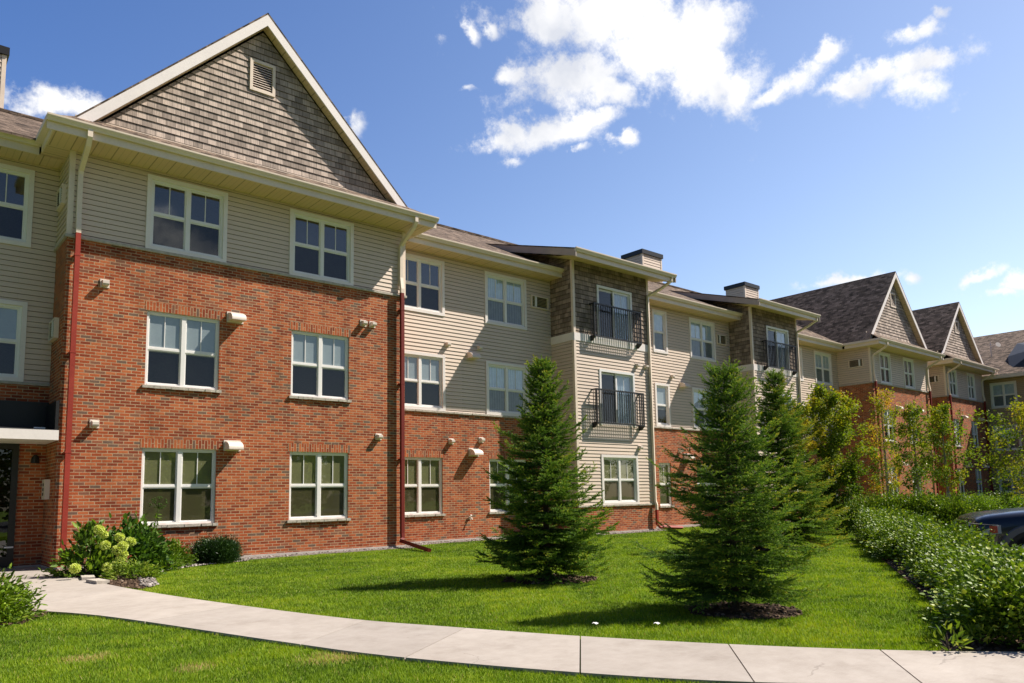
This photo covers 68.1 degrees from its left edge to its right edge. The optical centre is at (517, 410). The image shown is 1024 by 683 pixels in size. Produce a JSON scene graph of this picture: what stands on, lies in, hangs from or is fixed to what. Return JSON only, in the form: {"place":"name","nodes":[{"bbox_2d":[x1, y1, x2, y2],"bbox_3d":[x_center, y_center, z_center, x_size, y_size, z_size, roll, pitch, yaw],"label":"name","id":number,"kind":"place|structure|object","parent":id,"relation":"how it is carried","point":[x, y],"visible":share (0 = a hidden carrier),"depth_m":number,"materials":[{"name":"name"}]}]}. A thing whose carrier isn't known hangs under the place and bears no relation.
{"place":"outdoors","nodes":[
{"label":"outdoors","id":0,"kind":"place"},
{"bbox_2d":[0,519,1022,682],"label":"lawn","id":1,"kind":"structure","parent":0,"point":[370,681],"depth_m":8.34,"materials":[{"name":"green plant"}]},
{"bbox_2d":[0,613,46,626],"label":"mulch ring","id":2,"kind":"object","parent":1,"relation":"on","point":[25,621],"visible":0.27,"depth_m":8.64,"materials":[{"name":"brown wood"}]},
{"bbox_2d":[0,563,54,626],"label":"spirea shrub","id":3,"kind":"object","parent":2,"relation":"on","point":[15,606],"visible":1,"depth_m":8.72,"materials":[{"name":"green plant"}]},
{"bbox_2d":[57,561,242,589],"bbox_3d":[-6.346,3.142,14.632,3.730,0.100,5.120,4,-8,-40],"label":"planting bed","id":4,"kind":"object","parent":1,"relation":"on","point":[136,581],"visible":0.08,"depth_m":12.84,"materials":[{"name":"brown soil"}]},
{"bbox_2d":[39,519,114,577],"bbox_3d":[-8.030,2.555,14.016,1.370,1.108,1.131,0,-7,-8],"label":"broadleaf shrub","id":5,"kind":"object","parent":4,"relation":"on","point":[82,537],"visible":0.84,"depth_m":13.82,"materials":[{"name":"green plant"}]},
{"bbox_2d":[68,511,176,574],"bbox_3d":[-7.604,2.542,14.537,2.047,1.248,1.940,4,-8,-40],"label":"hydrangea","id":6,"kind":"object","parent":4,"relation":"on","point":[128,539],"visible":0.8,"depth_m":14.51,"materials":[{"name":"green plant"}]},
{"bbox_2d":[99,557,168,579],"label":"ground plant","id":7,"kind":"object","parent":4,"relation":"on","point":[131,569],"visible":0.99,"depth_m":13.39,"materials":[{"name":"green plant"}]},
{"bbox_2d":[144,496,167,534],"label":"tall flower","id":8,"kind":"object","parent":4,"relation":"on","point":[156,514],"visible":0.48,"depth_m":15.42,"materials":[{"name":"green plant"}]},
{"bbox_2d":[147,552,185,570],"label":"ground plant","id":9,"kind":"object","parent":4,"relation":"on","point":[176,559],"visible":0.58,"depth_m":14.92,"materials":[{"name":"green plant"}]},
{"bbox_2d":[163,537,198,566],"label":"shrub","id":10,"kind":"object","parent":4,"relation":"on","point":[175,547],"visible":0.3,"depth_m":15.67,"materials":[{"name":"green plant"}]},
{"bbox_2d":[138,559,248,586],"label":"bed pebbles","id":11,"kind":"object","parent":4,"relation":"on","point":[149,581],"visible":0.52,"depth_m":13.01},
{"bbox_2d":[185,531,245,562],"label":"yew shrub","id":12,"kind":"object","parent":4,"relation":"on","point":[216,550],"visible":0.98,"depth_m":16.32,"materials":[{"name":"green plant"}]},
{"bbox_2d":[0,13,998,568],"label":"apartment building","id":13,"kind":"structure","parent":1,"relation":"on","point":[254,301],"depth_m":19.77,"materials":[{"name":"red brick"}]},
{"bbox_2d":[0,443,19,567],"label":"entrance door","id":14,"kind":"structure","parent":13,"relation":"in","point":[9,452],"depth_m":16.03,"materials":[{"name":"black glass"}]},
{"bbox_2d":[0,299,42,381],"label":"window","id":15,"kind":"structure","parent":13,"relation":"in","point":[13,314],"depth_m":16.47,"materials":[{"name":"glass"}]},
{"bbox_2d":[0,163,47,265],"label":"window","id":16,"kind":"structure","parent":13,"relation":"in","point":[16,183],"depth_m":17.08,"materials":[{"name":"white plastic"}]},
{"bbox_2d":[117,174,232,262],"bbox_3d":[-7.990,-4.349,18.103,2.630,1.980,0.786,4,-8,-40],"label":"window","id":17,"kind":"structure","parent":13,"relation":"in","point":[183,218],"depth_m":18.27,"materials":[{"name":"glass"}]},
{"bbox_2d":[139,448,217,527],"bbox_3d":[-7.658,1.742,17.158,1.730,1.766,0.172,4,-8,-40],"label":"window","id":18,"kind":"structure","parent":13,"relation":"in","point":[185,478],"depth_m":17.20,"materials":[{"name":"white plastic"}]},
{"bbox_2d":[142,311,221,392],"bbox_3d":[-7.923,-1.240,17.741,2.620,2.100,0.815,4,-8,-40],"label":"window","id":19,"kind":"structure","parent":13,"relation":"in","point":[182,351],"depth_m":17.76,"materials":[{"name":"glass"}]},
{"bbox_2d":[262,208,353,285],"bbox_3d":[-5.399,-4.148,20.311,2.630,1.980,0.786,4,-8,-40],"label":"window","id":20,"kind":"structure","parent":13,"relation":"in","point":[321,247],"depth_m":20.52,"materials":[{"name":"white plastic"}]},
{"bbox_2d":[287,452,350,522],"bbox_3d":[-5.066,1.943,19.366,1.730,1.766,0.172,4,-8,-40],"label":"window","id":21,"kind":"structure","parent":13,"relation":"in","point":[318,481],"depth_m":19.39,"materials":[{"name":"white plastic"}]},
{"bbox_2d":[289,330,351,402],"bbox_3d":[-5.332,-1.039,19.948,2.620,2.100,0.815,4,-8,-40],"label":"window","id":22,"kind":"structure","parent":13,"relation":"in","point":[319,362],"depth_m":20.00,"materials":[{"name":"glass"}]},
{"bbox_2d":[370,253,444,326],"bbox_3d":[-3.244,-3.759,23.616,2.630,1.980,0.786,4,-8,-40],"label":"window","id":23,"kind":"structure","parent":13,"relation":"in","point":[425,277],"depth_m":23.93,"materials":[{"name":"glass"}]},
{"bbox_2d":[405,457,445,516],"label":"window","id":24,"kind":"structure","parent":13,"relation":"in","point":[423,475],"depth_m":22.81,"materials":[{"name":"glass"}]},
{"bbox_2d":[405,350,445,410],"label":"window","id":25,"kind":"structure","parent":13,"relation":"in","point":[424,372],"depth_m":23.42,"materials":[{"name":"glass"}]},
{"bbox_2d":[461,271,526,339],"bbox_3d":[-0.630,-3.556,25.843,2.630,1.980,0.786,4,-8,-40],"label":"window","id":26,"kind":"structure","parent":13,"relation":"in","point":[505,302],"depth_m":25.59,"materials":[{"name":"glass"}]},
{"bbox_2d":[462,361,528,416],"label":"window","id":27,"kind":"structure","parent":13,"relation":"in","point":[505,382],"depth_m":25.21,"materials":[{"name":"glass"}]},
{"bbox_2d":[489,459,526,513],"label":"window","id":28,"kind":"structure","parent":13,"relation":"in","point":[495,496],"depth_m":24.68,"materials":[{"name":"white plastic"}]},
{"bbox_2d":[568,285,632,349],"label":"patio door","id":29,"kind":"structure","parent":13,"relation":"in","point":[616,298],"depth_m":27.91,"materials":[{"name":"white plastic"}]},
{"bbox_2d":[571,368,635,427],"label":"patio door","id":30,"kind":"structure","parent":13,"relation":"in","point":[621,381],"depth_m":27.56,"materials":[{"name":"white plastic"}]},
{"bbox_2d":[588,454,639,504],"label":"window","id":31,"kind":"structure","parent":13,"relation":"in","point":[620,473],"depth_m":26.79,"materials":[{"name":"glass"}]},
{"bbox_2d":[650,309,667,361],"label":"window","id":32,"kind":"structure","parent":13,"relation":"in","point":[659,318],"depth_m":30.95,"materials":[{"name":"white plastic"}]},
{"bbox_2d":[653,382,670,426],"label":"window","id":33,"kind":"structure","parent":13,"relation":"in","point":[662,391],"depth_m":30.66,"materials":[{"name":"white plastic"}]},
{"bbox_2d":[659,463,674,507],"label":"window","id":34,"kind":"structure","parent":13,"relation":"in","point":[665,501],"depth_m":30.23,"materials":[{"name":"glass"}]},
{"bbox_2d":[669,317,715,368],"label":"window","id":35,"kind":"structure","parent":13,"relation":"in","point":[702,344],"depth_m":32.73,"materials":[{"name":"glass"}]},
{"bbox_2d":[672,387,718,429],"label":"window","id":36,"kind":"structure","parent":13,"relation":"in","point":[695,395],"depth_m":32.13,"materials":[{"name":"white plastic"}]},
{"bbox_2d":[697,464,719,496],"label":"window","id":37,"kind":"structure","parent":13,"relation":"in","point":[706,483],"depth_m":32.06,"materials":[{"name":"white plastic"}]},
{"bbox_2d":[741,325,790,373],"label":"patio door","id":38,"kind":"structure","parent":13,"relation":"in","point":[779,335],"depth_m":35.01,"materials":[{"name":"white plastic"}]},
{"bbox_2d":[745,395,791,424],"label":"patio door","id":39,"kind":"structure","parent":13,"relation":"in","point":[789,395],"depth_m":34.73,"materials":[{"name":"glass"}]},
{"bbox_2d":[785,347,803,380],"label":"window","id":40,"kind":"structure","parent":13,"relation":"in","point":[800,349],"depth_m":39.39,"materials":[{"name":"white plastic"}]},
{"bbox_2d":[801,350,832,388],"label":"window","id":41,"kind":"structure","parent":13,"relation":"in","point":[823,364],"depth_m":40.91,"materials":[{"name":"white plastic"}]},
{"bbox_2d":[813,408,834,438],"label":"window","id":42,"kind":"structure","parent":13,"relation":"in","point":[831,408],"depth_m":40.76,"materials":[{"name":"white plastic"}]},
{"bbox_2d":[863,352,891,384],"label":"window","id":43,"kind":"structure","parent":13,"relation":"in","point":[884,358],"depth_m":41.95,"materials":[{"name":"white plastic"}]},
{"bbox_2d":[883,409,896,441],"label":"window","id":44,"kind":"structure","parent":13,"relation":"in","point":[886,433],"depth_m":41.54,"materials":[{"name":"white plastic"}]},
{"bbox_2d":[888,467,897,496],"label":"window","id":45,"kind":"structure","parent":13,"relation":"in","point":[896,488],"depth_m":41.15,"materials":[{"name":"glass"}]},
{"bbox_2d":[892,357,915,388],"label":"window","id":46,"kind":"structure","parent":13,"relation":"in","point":[908,364],"depth_m":43.91,"materials":[{"name":"white plastic"}]},
{"bbox_2d":[911,467,921,494],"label":"window","id":47,"kind":"structure","parent":13,"relation":"in","point":[911,467],"depth_m":43.01,"materials":[{"name":"white plastic"}]},
{"bbox_2d":[933,368,958,396],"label":"window","id":48,"kind":"structure","parent":13,"relation":"in","point":[953,384],"depth_m":48.13,"materials":[{"name":"glass"}]},
{"bbox_2d":[953,419,962,446],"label":"window","id":49,"kind":"structure","parent":13,"relation":"in","point":[957,423],"depth_m":47.65,"materials":[{"name":"white plastic"}]},
{"bbox_2d":[957,468,966,496],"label":"window","id":50,"kind":"structure","parent":13,"relation":"in","point":[961,488],"depth_m":47.36,"materials":[{"name":"grey glass"}]},
{"bbox_2d":[959,373,976,400],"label":"window","id":51,"kind":"structure","parent":13,"relation":"in","point":[970,377],"depth_m":50.06,"materials":[{"name":"white plastic"}]},
{"bbox_2d":[971,421,978,447],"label":"window","id":52,"kind":"structure","parent":13,"relation":"in","point":[974,427],"depth_m":49.78,"materials":[{"name":"glass"}]},
{"bbox_2d":[975,469,983,495],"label":"window","id":53,"kind":"structure","parent":13,"relation":"in","point":[978,473],"depth_m":49.25,"materials":[{"name":"glass"}]},
{"bbox_2d":[6,544,1020,651],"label":"mulch chips","id":54,"kind":"object","parent":1,"relation":"on","point":[977,648],"visible":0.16,"depth_m":8.89,"materials":[{"name":"brown wood"}]},
{"bbox_2d":[246,519,828,559],"bbox_3d":[5.804,4.500,28.616,33.600,0.100,1.880,4,-8,-40],"label":"gravel strip","id":55,"kind":"object","parent":1,"relation":"on","point":[414,547],"visible":0.12,"depth_m":19.88,"materials":[{"name":"grey gravel"}]},
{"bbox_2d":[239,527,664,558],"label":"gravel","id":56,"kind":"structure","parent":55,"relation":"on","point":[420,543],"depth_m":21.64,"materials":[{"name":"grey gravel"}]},
{"bbox_2d":[502,574,596,584],"bbox_3d":[0.522,2.721,12.020,1.457,0.100,1.538,4,-8,-40],"label":"mulch ring","id":57,"kind":"object","parent":1,"relation":"on","point":[524,583],"visible":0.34,"depth_m":11.81,"materials":[{"name":"brown wood"}]},
{"bbox_2d":[472,355,619,588],"bbox_3d":[0.409,0.913,12.235,2.491,3.734,2.576,-3,-7,13],"label":"spruce tree","id":58,"kind":"object","parent":57,"relation":"on","point":[539,554],"visible":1,"depth_m":11.94,"materials":[{"name":"green plant"}]},
{"bbox_2d":[684,602,802,620],"bbox_3d":[2.538,2.288,8.518,1.243,0.100,1.287,-1,-6,2],"label":"mulch ring","id":59,"kind":"object","parent":1,"relation":"on","point":[773,606],"visible":0.48,"depth_m":8.40,"materials":[{"name":"brown wood"}]},
{"bbox_2d":[628,356,853,613],"bbox_3d":[2.459,0.873,8.865,2.221,2.966,2.113,-1,-6,2],"label":"spruce tree","id":60,"kind":"object","parent":59,"relation":"on","point":[710,581],"visible":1,"depth_m":8.54,"materials":[{"name":"green plant"}]},
{"bbox_2d":[772,398,834,532],"bbox_3d":[9.049,1.813,24.243,2.023,4.405,1.709,-4,-7,27],"label":"young tree","id":61,"kind":"object","parent":1,"relation":"on","point":[814,443],"visible":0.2,"depth_m":24.20,"materials":[{"name":"green plant"}]},
{"bbox_2d":[793,382,879,530],"bbox_3d":[10.238,1.523,24.844,2.972,5.073,2.455,4,-8,-40],"label":"young tree","id":62,"kind":"object","parent":1,"relation":"on","point":[833,440],"visible":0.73,"depth_m":24.50,"materials":[{"name":"green plant"}]},
{"bbox_2d":[833,484,887,533],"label":"shrub","id":63,"kind":"object","parent":1,"relation":"on","point":[868,503],"visible":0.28,"depth_m":22.88,"materials":[{"name":"green plant"}]},
{"bbox_2d":[858,387,917,494],"bbox_3d":[14.948,1.799,30.824,2.020,5.693,2.240,1,-7,-15],"label":"young tree","id":64,"kind":"object","parent":1,"relation":"on","point":[878,404],"visible":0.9,"depth_m":30.80,"materials":[{"name":"green plant"}]},
{"bbox_2d":[872,483,924,516],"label":"shrub","id":65,"kind":"object","parent":1,"relation":"on","point":[890,500],"visible":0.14,"depth_m":22.60,"materials":[{"name":"green plant"}]},
{"bbox_2d":[890,399,940,496],"bbox_3d":[14.614,1.942,27.742,1.669,4.729,2.086,-3,-7,15],"label":"young tree","id":66,"kind":"object","parent":1,"relation":"on","point":[909,416],"visible":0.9,"depth_m":27.81,"materials":[{"name":"green plant"}]},
{"bbox_2d":[890,487,955,523],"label":"shrub","id":67,"kind":"object","parent":1,"relation":"on","point":[917,509],"visible":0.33,"depth_m":22.12,"materials":[{"name":"green plant"}]},
{"bbox_2d":[912,401,978,502],"bbox_3d":[14.573,1.846,25.732,1.671,4.471,2.046,4,-8,-40],"label":"young tree","id":68,"kind":"object","parent":1,"relation":"on","point":[941,411],"visible":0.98,"depth_m":25.75,"materials":[{"name":"green plant"}]},
{"bbox_2d":[868,547,1023,651],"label":"hedge bed","id":69,"kind":"object","parent":1,"relation":"on","point":[990,646],"visible":0.18,"depth_m":6.45,"materials":[{"name":"brown soil"}]},
{"bbox_2d":[847,502,914,539],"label":"hedge shrub","id":70,"kind":"object","parent":69,"relation":"on","point":[861,514],"visible":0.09,"depth_m":20.30,"materials":[{"name":"green plant"}]},
{"bbox_2d":[854,504,910,545],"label":"hedge shrub","id":71,"kind":"object","parent":69,"relation":"on","point":[864,532],"visible":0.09,"depth_m":17.82,"materials":[{"name":"green plant"}]},
{"bbox_2d":[850,503,918,542],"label":"hedge shrub","id":72,"kind":"object","parent":69,"relation":"on","point":[868,516],"visible":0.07,"depth_m":19.06,"materials":[{"name":"green plant"}]},
{"bbox_2d":[860,512,944,555],"bbox_3d":[7.938,2.470,15.414,1.867,0.908,2.052,-4,-7,22],"label":"hedge shrub","id":73,"kind":"object","parent":69,"relation":"on","point":[878,531],"visible":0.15,"depth_m":15.33,"materials":[{"name":"green plant"}]},
{"bbox_2d":[864,507,941,543],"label":"hedge shrub","id":74,"kind":"object","parent":69,"relation":"on","point":[906,517],"visible":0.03,"depth_m":16.68,"materials":[{"name":"green plant"}]},
{"bbox_2d":[866,516,946,560],"bbox_3d":[7.431,2.382,14.213,1.755,0.821,1.962,-3,-7,15],"label":"hedge shrub","id":75,"kind":"object","parent":69,"relation":"on","point":[886,547],"visible":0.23,"depth_m":14.20,"materials":[{"name":"green plant"}]},
{"bbox_2d":[888,515,994,567],"bbox_3d":[7.245,2.208,12.959,1.681,0.893,1.821,-3,-7,19],"label":"hedge shrub","id":76,"kind":"object","parent":69,"relation":"on","point":[919,527],"visible":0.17,"depth_m":12.79,"materials":[{"name":"green plant"}]},
{"bbox_2d":[893,524,1007,573],"bbox_3d":[6.743,2.126,11.723,1.717,0.802,1.887,-4,-7,25],"label":"hedge shrub","id":77,"kind":"object","parent":69,"relation":"on","point":[913,550],"visible":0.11,"depth_m":11.69,"materials":[{"name":"green plant"}]},
{"bbox_2d":[900,530,1013,585],"bbox_3d":[6.241,2.031,10.526,1.704,0.729,1.906,-4,-7,26],"label":"hedge shrub","id":78,"kind":"object","parent":69,"relation":"on","point":[917,567],"visible":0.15,"depth_m":10.64,"materials":[{"name":"green plant"}]},
{"bbox_2d":[914,540,1023,596],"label":"hedge shrub","id":79,"kind":"object","parent":69,"relation":"on","point":[943,560],"visible":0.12,"depth_m":9.47,"materials":[{"name":"green plant"}]},
{"bbox_2d":[917,542,1023,648],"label":"hedge shrub","id":80,"kind":"object","parent":69,"relation":"on","point":[996,595],"visible":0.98,"depth_m":6.54,"materials":[{"name":"green plant"}]},
{"bbox_2d":[919,538,1023,620],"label":"hedge shrub","id":81,"kind":"object","parent":69,"relation":"on","point":[951,571],"visible":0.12,"depth_m":7.92,"materials":[{"name":"green plant"}]},
{"bbox_2d":[952,620,1002,646],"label":"weed","id":82,"kind":"object","parent":69,"relation":"on","point":[972,631],"visible":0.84,"depth_m":6.33,"materials":[{"name":"green plant"}]},
{"bbox_2d":[928,620,974,651],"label":"weed","id":83,"kind":"object","parent":1,"relation":"on","point":[965,640],"visible":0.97,"depth_m":6.16,"materials":[{"name":"green plant"}]},
{"bbox_2d":[943,491,998,511],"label":"shrub","id":84,"kind":"object","parent":1,"relation":"on","point":[979,507],"visible":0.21,"depth_m":34.92,"materials":[{"name":"green plant"}]},
{"bbox_2d":[943,395,1023,507],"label":"young tree","id":85,"kind":"object","parent":1,"relation":"on","point":[999,463],"visible":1,"depth_m":24.13,"materials":[{"name":"green plant"}]},
{"bbox_2d":[965,490,1014,510],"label":"shrub","id":86,"kind":"object","parent":1,"relation":"on","point":[996,504],"visible":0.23,"depth_m":35.20,"materials":[{"name":"green plant"}]},
{"bbox_2d":[989,488,1023,507],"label":"shrub","id":87,"kind":"object","parent":1,"relation":"on","point":[1014,499],"visible":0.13,"depth_m":35.48,"materials":[{"name":"green plant"}]},
{"bbox_2d":[0,566,1023,682],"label":"path","id":88,"kind":"structure","parent":0,"point":[625,659],"depth_m":6.42,"materials":[{"name":"concrete"}]},
{"bbox_2d":[80,574,94,579],"bbox_3d":[-7.559,2.940,13.334,0.200,0.070,0.520,3,-8,-32],"label":"edging stone","id":89,"kind":"object","parent":88,"relation":"on","point":[85,577],"visible":0.63,"depth_m":13.17,"materials":[{"name":"beige stone"}]},
{"bbox_2d":[86,578,109,583],"bbox_3d":[-6.997,2.851,12.636,0.520,0.070,0.200,-7,-9,43],"label":"edging stone","id":90,"kind":"object","parent":88,"relation":"on","point":[98,581],"visible":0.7,"depth_m":12.51,"materials":[{"name":"beige stone"}]},
{"bbox_2d":[0,0,1023,336],"label":"sky","id":91,"kind":"structure","parent":0,"point":[784,148],"materials":[{"name":"blue"}]},
{"bbox_2d":[918,486,984,530],"bbox_3d":[12.428,2.830,21.884,1.827,1.498,2.247,-2,-6,6],"label":"shrub","id":92,"kind":"object","parent":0,"point":[949,512],"visible":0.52,"depth_m":21.46,"materials":[{"name":"green plant"}]},
{"label":"ground","id":93,"kind":"structure","parent":0,"visible":0},
{"bbox_2d":[804,330,1023,501],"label":"apartment wing","id":94,"kind":"structure","parent":93,"relation":"on","point":[1003,353],"depth_m":51.47,"materials":[{"name":"red brick"}]},
{"bbox_2d":[987,381,1023,412],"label":"window","id":95,"kind":"structure","parent":94,"relation":"in","point":[1001,393],"depth_m":51.21,"materials":[{"name":"glass"}]},
{"bbox_2d":[992,424,1023,454],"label":"window","id":96,"kind":"structure","parent":94,"relation":"in","point":[1019,443],"depth_m":50.83,"materials":[{"name":"grey glass"}]},
{"bbox_2d":[996,466,1023,492],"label":"window","id":97,"kind":"structure","parent":94,"relation":"in","point":[1010,486],"depth_m":50.62,"materials":[{"name":"glass"}]},
{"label":"parking lot","id":98,"kind":"structure","parent":0,"visible":0},
{"bbox_2d":[952,507,1023,550],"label":"parked suv","id":99,"kind":"object","parent":98,"relation":"on","point":[1001,523],"visible":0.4,"depth_m":13.59,"materials":[{"name":"blue paint"}]},
{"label":"mulch ring","id":100,"kind":"structure","parent":0,"visible":0},
{"bbox_2d":[718,367,850,546],"bbox_3d":[6.169,1.139,17.994,2.926,4.350,3.704,4,-8,-40],"label":"spruce tree","id":101,"kind":"object","parent":100,"relation":"on","point":[789,431],"visible":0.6,"depth_m":17.42,"materials":[{"name":"green plant"}]}
]}

